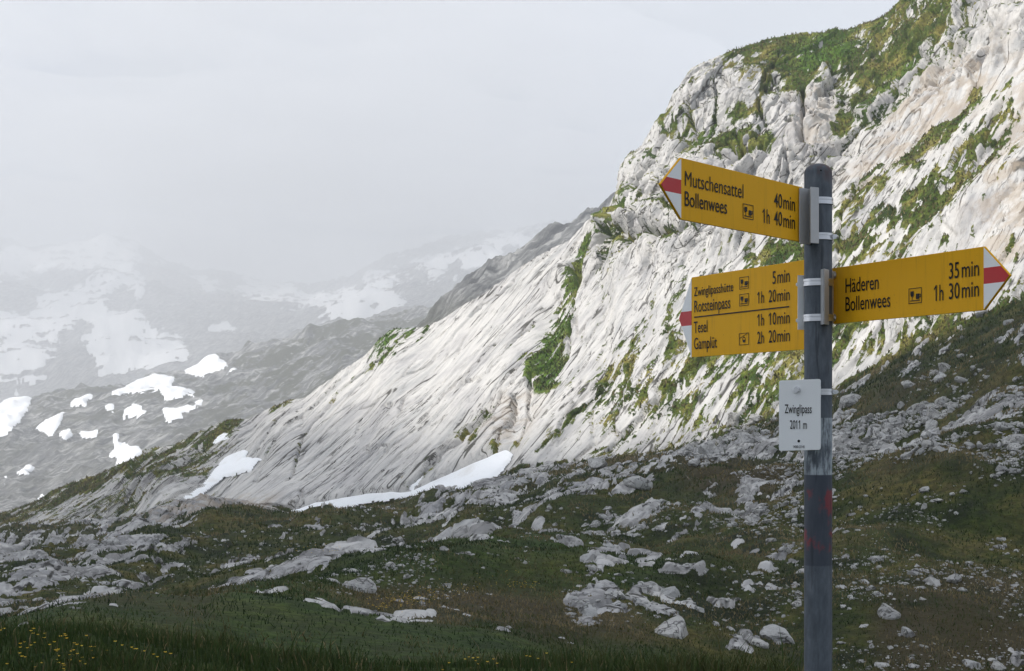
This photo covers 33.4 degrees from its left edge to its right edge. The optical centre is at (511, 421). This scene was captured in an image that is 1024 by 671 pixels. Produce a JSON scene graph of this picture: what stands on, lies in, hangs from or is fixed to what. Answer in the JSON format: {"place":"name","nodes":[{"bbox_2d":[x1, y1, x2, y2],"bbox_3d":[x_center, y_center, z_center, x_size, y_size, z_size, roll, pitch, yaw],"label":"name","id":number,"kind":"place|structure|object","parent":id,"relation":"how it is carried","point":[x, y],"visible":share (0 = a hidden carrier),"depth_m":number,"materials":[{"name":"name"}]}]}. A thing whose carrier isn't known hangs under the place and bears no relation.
{"place":"outdoors","nodes":[
{"label":"outdoors","id":0,"kind":"place"},
{"bbox_2d":[0,219,574,512],"bbox_3d":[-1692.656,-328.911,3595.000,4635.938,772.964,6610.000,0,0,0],"label":"mountain","id":1,"kind":"structure","parent":0,"point":[271,353],"depth_m":2694.70,"materials":[{"name":"stone"}]},
{"bbox_2d":[0,396,31,436],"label":"snow patch","id":2,"kind":"object","parent":1,"relation":"on","point":[13,410],"visible":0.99,"depth_m":1118.93,"materials":[{"name":"snow"}]},
{"bbox_2d":[17,464,34,475],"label":"snow patch","id":3,"kind":"object","parent":1,"relation":"on","point":[26,469],"visible":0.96,"depth_m":923.58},
{"bbox_2d":[36,412,62,436],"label":"snow patch","id":4,"kind":"object","parent":1,"relation":"on","point":[49,426],"visible":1,"depth_m":1045.33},
{"bbox_2d":[59,428,71,439],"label":"snow patch","id":5,"kind":"object","parent":1,"relation":"on","point":[66,434],"visible":1,"depth_m":1009.35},
{"bbox_2d":[70,394,92,406],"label":"snow patch","id":6,"kind":"object","parent":1,"relation":"on","point":[82,400],"visible":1,"depth_m":1139.15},
{"bbox_2d":[79,430,97,438],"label":"snow patch","id":7,"kind":"object","parent":1,"relation":"on","point":[88,434],"visible":0.98,"depth_m":1014.44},
{"bbox_2d":[105,404,113,412],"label":"snow patch","id":8,"kind":"object","parent":1,"relation":"on","point":[108,407],"visible":1,"depth_m":1074.22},
{"bbox_2d":[109,433,141,465],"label":"snow patch","id":9,"kind":"object","parent":1,"relation":"on","point":[122,452],"visible":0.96,"depth_m":932.85,"materials":[{"name":"snow"}]},
{"bbox_2d":[123,403,146,419],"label":"snow patch","id":10,"kind":"object","parent":1,"relation":"on","point":[133,410],"visible":1,"depth_m":1063.05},
{"bbox_2d":[112,373,194,400],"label":"snow patch","id":11,"kind":"object","parent":1,"relation":"on","point":[162,383],"visible":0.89,"depth_m":1185.13,"materials":[{"name":"snow"}]},
{"bbox_2d":[162,398,202,422],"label":"snow patch","id":12,"kind":"object","parent":1,"relation":"on","point":[170,414],"visible":1,"depth_m":1045.75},
{"bbox_2d":[184,354,227,377],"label":"snow patch","id":13,"kind":"object","parent":1,"relation":"on","point":[212,363],"visible":0.98,"depth_m":1309.71,"materials":[{"name":"snow"}]},
{"bbox_2d":[0,222,569,395],"bbox_3d":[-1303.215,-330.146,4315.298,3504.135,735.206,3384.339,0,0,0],"label":"snowfield","id":14,"kind":"structure","parent":1,"relation":"on","point":[121,329],"depth_m":3643.50,"materials":[{"name":"snow"}]},
{"bbox_2d":[0,596,803,670],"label":"meadow grass","id":15,"kind":"structure","parent":0,"point":[110,660],"depth_m":10.76,"materials":[{"name":"plant"}]},
{"bbox_2d":[0,0,898,284],"label":"sky","id":16,"kind":"structure","parent":0,"point":[282,141],"materials":[{"name":"grey"}]},
{"bbox_2d":[0,0,1023,525],"bbox_3d":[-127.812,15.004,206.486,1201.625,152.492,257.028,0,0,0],"label":"mountainside","id":17,"kind":"structure","parent":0,"point":[456,390],"depth_m":128.53,"materials":[{"name":"stone"}]},
{"bbox_2d":[213,433,228,444],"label":"snow patch","id":18,"kind":"object","parent":17,"relation":"on","point":[219,438],"visible":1,"depth_m":159.54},
{"bbox_2d":[183,450,261,498],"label":"snow patch","id":19,"kind":"object","parent":17,"relation":"on","point":[238,463],"visible":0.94,"depth_m":149.68,"materials":[{"name":"snow"}]},
{"bbox_2d":[0,0,1023,525],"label":"ledge turf","id":20,"kind":"structure","parent":17,"relation":"on","point":[544,362],"depth_m":133.12,"materials":[{"name":"green plant"}]},
{"bbox_2d":[0,302,1023,670],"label":"ground","id":21,"kind":"structure","parent":0,"point":[32,577],"depth_m":43.01,"materials":[{"name":"plant"}]},
{"bbox_2d":[87,544,97,551],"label":"boulder","id":22,"kind":"object","parent":21,"relation":"on","point":[91,547],"visible":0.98,"depth_m":60.53,"materials":[{"name":"stone"}]},
{"bbox_2d":[101,537,120,545],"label":"boulder","id":23,"kind":"object","parent":21,"relation":"on","point":[111,541],"visible":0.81,"depth_m":61.11,"materials":[{"name":"stone"}]},
{"bbox_2d":[342,577,376,593],"bbox_3d":[-2.732,3.037,30.550,0.654,0.432,0.575,0,0,-14],"label":"boulder","id":24,"kind":"object","parent":21,"relation":"on","point":[363,584],"visible":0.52,"depth_m":30.51,"materials":[{"name":"stone"}]},
{"bbox_2d":[392,536,403,541],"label":"boulder","id":25,"kind":"object","parent":21,"relation":"on","point":[399,539],"visible":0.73,"depth_m":62.94,"materials":[{"name":"stone"}]},
{"bbox_2d":[291,450,512,511],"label":"snow patch","id":26,"kind":"object","parent":21,"relation":"on","point":[494,465],"visible":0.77,"depth_m":118.68,"materials":[{"name":"snow"}]},
{"bbox_2d":[279,546,539,607],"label":"buttercups","id":27,"kind":"object","parent":21,"relation":"on","point":[418,592],"visible":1,"depth_m":30.80,"materials":[{"name":"yellow plant"}]},
{"bbox_2d":[410,517,422,522],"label":"boulder","id":28,"kind":"object","parent":21,"relation":"on","point":[414,519],"visible":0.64,"depth_m":69.58,"materials":[{"name":"stone"}]},
{"bbox_2d":[0,534,1023,670],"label":"tussocks","id":29,"kind":"object","parent":21,"relation":"on","point":[391,599],"visible":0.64,"depth_m":29.78,"materials":[{"name":"green plant"}]},
{"bbox_2d":[0,329,1023,670],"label":"scree stones","id":30,"kind":"object","parent":21,"relation":"on","point":[898,439],"visible":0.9,"depth_m":51.00,"materials":[{"name":"stone"}]},
{"bbox_2d":[582,605,597,616],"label":"boulder","id":31,"kind":"object","parent":21,"relation":"on","point":[589,610],"visible":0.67,"depth_m":30.77,"materials":[{"name":"stone"}]},
{"bbox_2d":[588,564,596,570],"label":"boulder","id":32,"kind":"object","parent":21,"relation":"on","point":[592,566],"visible":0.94,"depth_m":35.56,"materials":[{"name":"stone"}]},
{"bbox_2d":[589,520,600,526],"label":"boulder","id":33,"kind":"object","parent":21,"relation":"on","point":[594,523],"visible":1,"depth_m":57.03,"materials":[{"name":"stone"}]},
{"bbox_2d":[588,458,607,469],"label":"boulder","id":34,"kind":"object","parent":21,"relation":"on","point":[598,463],"visible":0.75,"depth_m":93.67,"materials":[{"name":"stone"}]},
{"bbox_2d":[604,591,624,599],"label":"boulder","id":35,"kind":"object","parent":21,"relation":"on","point":[617,594],"visible":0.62,"depth_m":32.64,"materials":[{"name":"stone"}]},
{"bbox_2d":[623,475,652,490],"bbox_3d":[4.605,2.269,62.474,0.933,0.669,1.024,15,-14,-35],"label":"boulder","id":36,"kind":"object","parent":21,"relation":"on","point":[638,482],"visible":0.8,"depth_m":62.12,"materials":[{"name":"stone"}]},
{"bbox_2d":[661,586,679,596],"bbox_3d":[3.097,3.500,34.193,0.503,0.364,0.464,-18,11,-15],"label":"boulder","id":37,"kind":"object","parent":21,"relation":"on","point":[672,591],"visible":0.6,"depth_m":34.02,"materials":[{"name":"stone"}]},
{"bbox_2d":[655,615,687,638],"bbox_3d":[2.745,3.737,29.877,0.632,0.530,0.686,-12,3,11],"label":"boulder","id":38,"kind":"object","parent":21,"relation":"on","point":[674,627],"visible":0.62,"depth_m":29.73,"materials":[{"name":"stone"}]},
{"bbox_2d":[687,458,700,466],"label":"boulder","id":39,"kind":"object","parent":21,"relation":"on","point":[694,461],"visible":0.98,"depth_m":69.86,"materials":[{"name":"stone"}]},
{"bbox_2d":[694,606,704,612],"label":"boulder","id":40,"kind":"object","parent":21,"relation":"on","point":[699,609],"visible":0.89,"depth_m":32.89,"materials":[{"name":"stone"}]},
{"bbox_2d":[694,454,704,459],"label":"boulder","id":41,"kind":"object","parent":21,"relation":"on","point":[700,457],"visible":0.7,"depth_m":70.78,"materials":[{"name":"stone"}]},
{"bbox_2d":[698,442,720,454],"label":"boulder","id":42,"kind":"object","parent":21,"relation":"on","point":[710,448],"visible":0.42,"depth_m":83.87,"materials":[{"name":"stone"}]},
{"bbox_2d":[708,455,721,459],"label":"boulder","id":43,"kind":"object","parent":21,"relation":"on","point":[714,457],"visible":0.75,"depth_m":68.98,"materials":[{"name":"stone"}]},
{"bbox_2d":[719,437,729,444],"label":"boulder","id":44,"kind":"object","parent":21,"relation":"on","point":[722,440],"visible":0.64,"depth_m":93.93,"materials":[{"name":"stone"}]},
{"bbox_2d":[726,412,739,426],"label":"boulder","id":45,"kind":"object","parent":21,"relation":"on","point":[733,419],"visible":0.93,"depth_m":103.23,"materials":[{"name":"stone"}]},
{"bbox_2d":[727,521,738,526],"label":"boulder","id":46,"kind":"object","parent":21,"relation":"on","point":[732,524],"visible":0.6,"depth_m":48.73,"materials":[{"name":"stone"}]},
{"bbox_2d":[733,445,744,453],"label":"boulder","id":47,"kind":"object","parent":21,"relation":"on","point":[740,449],"visible":0.98,"depth_m":82.14,"materials":[{"name":"stone"}]},
{"bbox_2d":[740,432,757,442],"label":"boulder","id":48,"kind":"object","parent":21,"relation":"on","point":[747,437],"visible":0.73,"depth_m":85.06,"materials":[{"name":"stone"}]},
{"bbox_2d":[744,515,753,522],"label":"boulder","id":49,"kind":"object","parent":21,"relation":"on","point":[749,518],"visible":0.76,"depth_m":50.93,"materials":[{"name":"stone"}]},
{"bbox_2d":[749,414,760,419],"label":"boulder","id":50,"kind":"object","parent":21,"relation":"on","point":[751,416],"visible":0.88,"depth_m":101.58,"materials":[{"name":"stone"}]},
{"bbox_2d":[750,637,768,648],"bbox_3d":[4.406,3.963,30.199,0.329,0.222,0.320,15,-4,-37],"label":"boulder","id":51,"kind":"object","parent":21,"relation":"on","point":[760,643],"visible":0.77,"depth_m":30.10,"materials":[{"name":"stone"}]},
{"bbox_2d":[764,446,777,452],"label":"boulder","id":52,"kind":"object","parent":21,"relation":"on","point":[768,449],"visible":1,"depth_m":80.95,"materials":[{"name":"stone"}]},
{"bbox_2d":[766,538,776,542],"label":"boulder","id":53,"kind":"object","parent":21,"relation":"on","point":[770,539],"visible":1,"depth_m":42.36,"materials":[{"name":"stone"}]},
{"bbox_2d":[760,624,794,643],"bbox_3d":[4.898,3.972,31.439,0.675,0.400,0.460,12,10,14],"label":"boulder","id":54,"kind":"object","parent":21,"relation":"on","point":[773,632],"visible":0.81,"depth_m":31.28,"materials":[{"name":"stone"}]},
{"bbox_2d":[778,546,791,553],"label":"boulder","id":55,"kind":"object","parent":21,"relation":"on","point":[784,549],"visible":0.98,"depth_m":40.29,"materials":[{"name":"stone"}]},
{"bbox_2d":[792,599,801,606],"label":"boulder","id":56,"kind":"object","parent":21,"relation":"on","point":[798,602],"visible":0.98,"depth_m":33.47,"materials":[{"name":"stone"}]},
{"bbox_2d":[658,158,1011,670],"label":"signpost","id":57,"kind":"object","parent":21,"relation":"on","point":[810,300],"visible":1,"depth_m":2.95,"materials":[{"name":"metal"}]},
{"bbox_2d":[835,443,849,450],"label":"boulder","id":58,"kind":"object","parent":21,"relation":"on","point":[841,446],"visible":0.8,"depth_m":74.64,"materials":[{"name":"stone"}]},
{"bbox_2d":[839,394,860,408],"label":"boulder","id":59,"kind":"object","parent":21,"relation":"on","point":[848,400],"visible":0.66,"depth_m":85.01,"materials":[{"name":"stone"}]},
{"bbox_2d":[851,439,860,444],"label":"boulder","id":60,"kind":"object","parent":21,"relation":"on","point":[856,441],"visible":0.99,"depth_m":74.47,"materials":[{"name":"stone"}]},
{"bbox_2d":[856,442,868,447],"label":"boulder","id":61,"kind":"object","parent":21,"relation":"on","point":[860,444],"visible":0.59,"depth_m":73.80,"materials":[{"name":"stone"}]},
{"bbox_2d":[862,445,870,451],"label":"boulder","id":62,"kind":"object","parent":21,"relation":"on","point":[865,448],"visible":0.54,"depth_m":72.53,"materials":[{"name":"stone"}]},
{"bbox_2d":[861,437,874,442],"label":"boulder","id":63,"kind":"object","parent":21,"relation":"on","point":[866,439],"visible":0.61,"depth_m":73.56,"materials":[{"name":"stone"}]},
{"bbox_2d":[864,413,872,421],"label":"boulder","id":64,"kind":"object","parent":21,"relation":"on","point":[868,416],"visible":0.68,"depth_m":77.64,"materials":[{"name":"stone"}]},
{"bbox_2d":[865,585,875,590],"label":"boulder","id":65,"kind":"object","parent":21,"relation":"on","point":[870,587],"visible":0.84,"depth_m":34.24,"materials":[{"name":"stone"}]},
{"bbox_2d":[868,424,880,430],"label":"boulder","id":66,"kind":"object","parent":21,"relation":"on","point":[874,425],"visible":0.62,"depth_m":75.52,"materials":[{"name":"stone"}]},
{"bbox_2d":[867,556,883,560],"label":"boulder","id":67,"kind":"object","parent":21,"relation":"on","point":[874,558],"visible":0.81,"depth_m":38.55,"materials":[{"name":"stone"}]},
{"bbox_2d":[872,430,879,436],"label":"boulder","id":68,"kind":"object","parent":21,"relation":"on","point":[875,432],"visible":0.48,"depth_m":74.08,"materials":[{"name":"stone"}]},
{"bbox_2d":[874,662,889,666],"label":"boulder","id":69,"kind":"object","parent":21,"relation":"on","point":[878,664],"visible":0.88,"depth_m":29.19,"materials":[{"name":"stone"}]},
{"bbox_2d":[877,603,900,619],"bbox_3d":[7.108,3.669,32.171,0.439,0.344,0.518,8,16,9],"label":"boulder","id":70,"kind":"object","parent":21,"relation":"on","point":[885,611],"visible":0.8,"depth_m":32.06,"materials":[{"name":"stone"}]},
{"bbox_2d":[884,448,894,453],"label":"boulder","id":71,"kind":"object","parent":21,"relation":"on","point":[890,450],"visible":0.74,"depth_m":53.33,"materials":[{"name":"stone"}]},
{"bbox_2d":[887,433,897,443],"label":"boulder","id":72,"kind":"object","parent":21,"relation":"on","point":[890,437],"visible":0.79,"depth_m":71.10,"materials":[{"name":"stone"}]},
{"bbox_2d":[889,416,905,425],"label":"boulder","id":73,"kind":"object","parent":21,"relation":"on","point":[897,420],"visible":0.72,"depth_m":72.34,"materials":[{"name":"stone"}]},
{"bbox_2d":[897,401,904,408],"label":"boulder","id":74,"kind":"object","parent":21,"relation":"on","point":[900,404],"visible":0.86,"depth_m":77.14,"materials":[{"name":"stone"}]},
{"bbox_2d":[900,451,912,459],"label":"boulder","id":75,"kind":"object","parent":21,"relation":"on","point":[906,455],"visible":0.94,"depth_m":51.91,"materials":[{"name":"stone"}]},
{"bbox_2d":[901,626,915,637],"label":"boulder","id":76,"kind":"object","parent":21,"relation":"on","point":[906,632],"visible":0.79,"depth_m":30.80,"materials":[{"name":"stone"}]},
{"bbox_2d":[903,381,914,388],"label":"boulder","id":77,"kind":"object","parent":21,"relation":"on","point":[907,384],"visible":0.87,"depth_m":80.42,"materials":[{"name":"stone"}]},
{"bbox_2d":[907,571,918,574],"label":"boulder","id":78,"kind":"object","parent":21,"relation":"on","point":[912,572],"visible":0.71,"depth_m":36.87,"materials":[{"name":"stone"}]},
{"bbox_2d":[908,663,919,668],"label":"boulder","id":79,"kind":"object","parent":21,"relation":"on","point":[911,665],"visible":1,"depth_m":28.89,"materials":[{"name":"stone"}]},
{"bbox_2d":[912,403,924,414],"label":"boulder","id":80,"kind":"object","parent":21,"relation":"on","point":[918,407],"visible":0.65,"depth_m":72.48,"materials":[{"name":"stone"}]},
{"bbox_2d":[915,448,925,454],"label":"boulder","id":81,"kind":"object","parent":21,"relation":"on","point":[920,450],"visible":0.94,"depth_m":51.50,"materials":[{"name":"stone"}]},
{"bbox_2d":[919,486,929,492],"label":"boulder","id":82,"kind":"object","parent":21,"relation":"on","point":[924,489],"visible":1,"depth_m":48.41,"materials":[{"name":"stone"}]},
{"bbox_2d":[921,439,937,447],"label":"boulder","id":83,"kind":"object","parent":21,"relation":"on","point":[928,443],"visible":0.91,"depth_m":51.77,"materials":[{"name":"stone"}]},
{"bbox_2d":[925,420,937,431],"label":"boulder","id":84,"kind":"object","parent":21,"relation":"on","point":[931,424],"visible":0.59,"depth_m":69.69,"materials":[{"name":"stone"}]},
{"bbox_2d":[923,576,940,586],"bbox_3d":[8.848,3.413,36.048,0.418,0.287,0.265,0,0,35],"label":"boulder","id":85,"kind":"object","parent":21,"relation":"on","point":[933,581],"visible":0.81,"depth_m":35.95,"materials":[{"name":"stone"}]},
{"bbox_2d":[926,431,937,436],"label":"boulder","id":86,"kind":"object","parent":21,"relation":"on","point":[929,433],"visible":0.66,"depth_m":58.74,"materials":[{"name":"stone"}]},
{"bbox_2d":[926,408,940,417],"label":"boulder","id":87,"kind":"object","parent":21,"relation":"on","point":[931,412],"visible":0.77,"depth_m":71.03,"materials":[{"name":"stone"}]},
{"bbox_2d":[929,369,938,375],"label":"boulder","id":88,"kind":"object","parent":21,"relation":"on","point":[933,372],"visible":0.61,"depth_m":81.35,"materials":[{"name":"stone"}]},
{"bbox_2d":[932,446,944,451],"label":"boulder","id":89,"kind":"object","parent":21,"relation":"on","point":[937,448],"visible":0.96,"depth_m":51.18,"materials":[{"name":"stone"}]},
{"bbox_2d":[934,372,945,381],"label":"boulder","id":90,"kind":"object","parent":21,"relation":"on","point":[940,376],"visible":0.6,"depth_m":77.11,"materials":[{"name":"stone"}]},
{"bbox_2d":[936,396,948,404],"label":"boulder","id":91,"kind":"object","parent":21,"relation":"on","point":[943,398],"visible":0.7,"depth_m":72.45,"materials":[{"name":"stone"}]},
{"bbox_2d":[938,363,950,372],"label":"boulder","id":92,"kind":"object","parent":21,"relation":"on","point":[943,367],"visible":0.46,"depth_m":80.77,"materials":[{"name":"stone"}]},
{"bbox_2d":[941,425,950,432],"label":"boulder","id":93,"kind":"object","parent":21,"relation":"on","point":[946,427],"visible":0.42,"depth_m":58.62,"materials":[{"name":"stone"}]},
{"bbox_2d":[947,403,957,408],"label":"boulder","id":94,"kind":"object","parent":21,"relation":"on","point":[952,405],"visible":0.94,"depth_m":70.99,"materials":[{"name":"stone"}]},
{"bbox_2d":[946,574,961,582],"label":"boulder","id":95,"kind":"object","parent":21,"relation":"on","point":[954,578],"visible":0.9,"depth_m":36.19,"materials":[{"name":"stone"}]},
{"bbox_2d":[954,376,967,382],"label":"boulder","id":96,"kind":"object","parent":21,"relation":"on","point":[958,379],"visible":0.97,"depth_m":72.75,"materials":[{"name":"stone"}]},
{"bbox_2d":[957,587,967,591],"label":"boulder","id":97,"kind":"object","parent":21,"relation":"on","point":[961,589],"visible":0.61,"depth_m":35.31,"materials":[{"name":"stone"}]},
{"bbox_2d":[964,441,975,447],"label":"boulder","id":98,"kind":"object","parent":21,"relation":"on","point":[966,443],"visible":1,"depth_m":51.12,"materials":[{"name":"stone"}]},
{"bbox_2d":[962,659,980,667],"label":"boulder","id":99,"kind":"object","parent":21,"relation":"on","point":[971,663],"visible":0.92,"depth_m":28.91,"materials":[{"name":"stone"}]},
{"bbox_2d":[975,310,987,317],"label":"boulder","id":100,"kind":"object","parent":21,"relation":"on","point":[979,314],"visible":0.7,"depth_m":90.90,"materials":[{"name":"stone"}]},
{"bbox_2d":[986,443,996,447],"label":"boulder","id":101,"kind":"object","parent":21,"relation":"on","point":[990,445],"visible":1,"depth_m":50.78,"materials":[{"name":"stone"}]},
{"bbox_2d":[990,661,1005,670],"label":"boulder","id":102,"kind":"object","parent":21,"relation":"on","point":[998,665],"visible":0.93,"depth_m":28.95,"materials":[{"name":"stone"}]},
{"bbox_2d":[995,465,1005,471],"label":"boulder","id":103,"kind":"object","parent":21,"relation":"on","point":[999,468],"visible":1,"depth_m":48.30,"materials":[{"name":"stone"}]},
{"bbox_2d":[995,422,1012,430],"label":"boulder","id":104,"kind":"object","parent":21,"relation":"on","point":[1001,426],"visible":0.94,"depth_m":51.84,"materials":[{"name":"stone"}]},
{"bbox_2d":[1003,319,1013,325],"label":"boulder","id":105,"kind":"object","parent":21,"relation":"on","point":[1007,321],"visible":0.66,"depth_m":83.74,"materials":[{"name":"stone"}]},
{"bbox_2d":[1007,443,1020,450],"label":"boulder","id":106,"kind":"object","parent":21,"relation":"on","point":[1011,445],"visible":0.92,"depth_m":50.23,"materials":[{"name":"stone"}]},
{"bbox_2d":[1008,468,1020,473],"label":"boulder","id":107,"kind":"object","parent":21,"relation":"on","point":[1013,470],"visible":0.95,"depth_m":48.10,"materials":[{"name":"stone"}]},
{"bbox_2d":[1007,434,1023,442],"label":"boulder","id":108,"kind":"object","parent":21,"relation":"on","point":[1013,438],"visible":0.55,"depth_m":50.85,"materials":[{"name":"stone"}]},
{"bbox_2d":[414,192,614,327],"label":"rock spur","id":109,"kind":"structure","parent":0,"point":[484,278],"depth_m":598.39,"materials":[{"name":"stone"}]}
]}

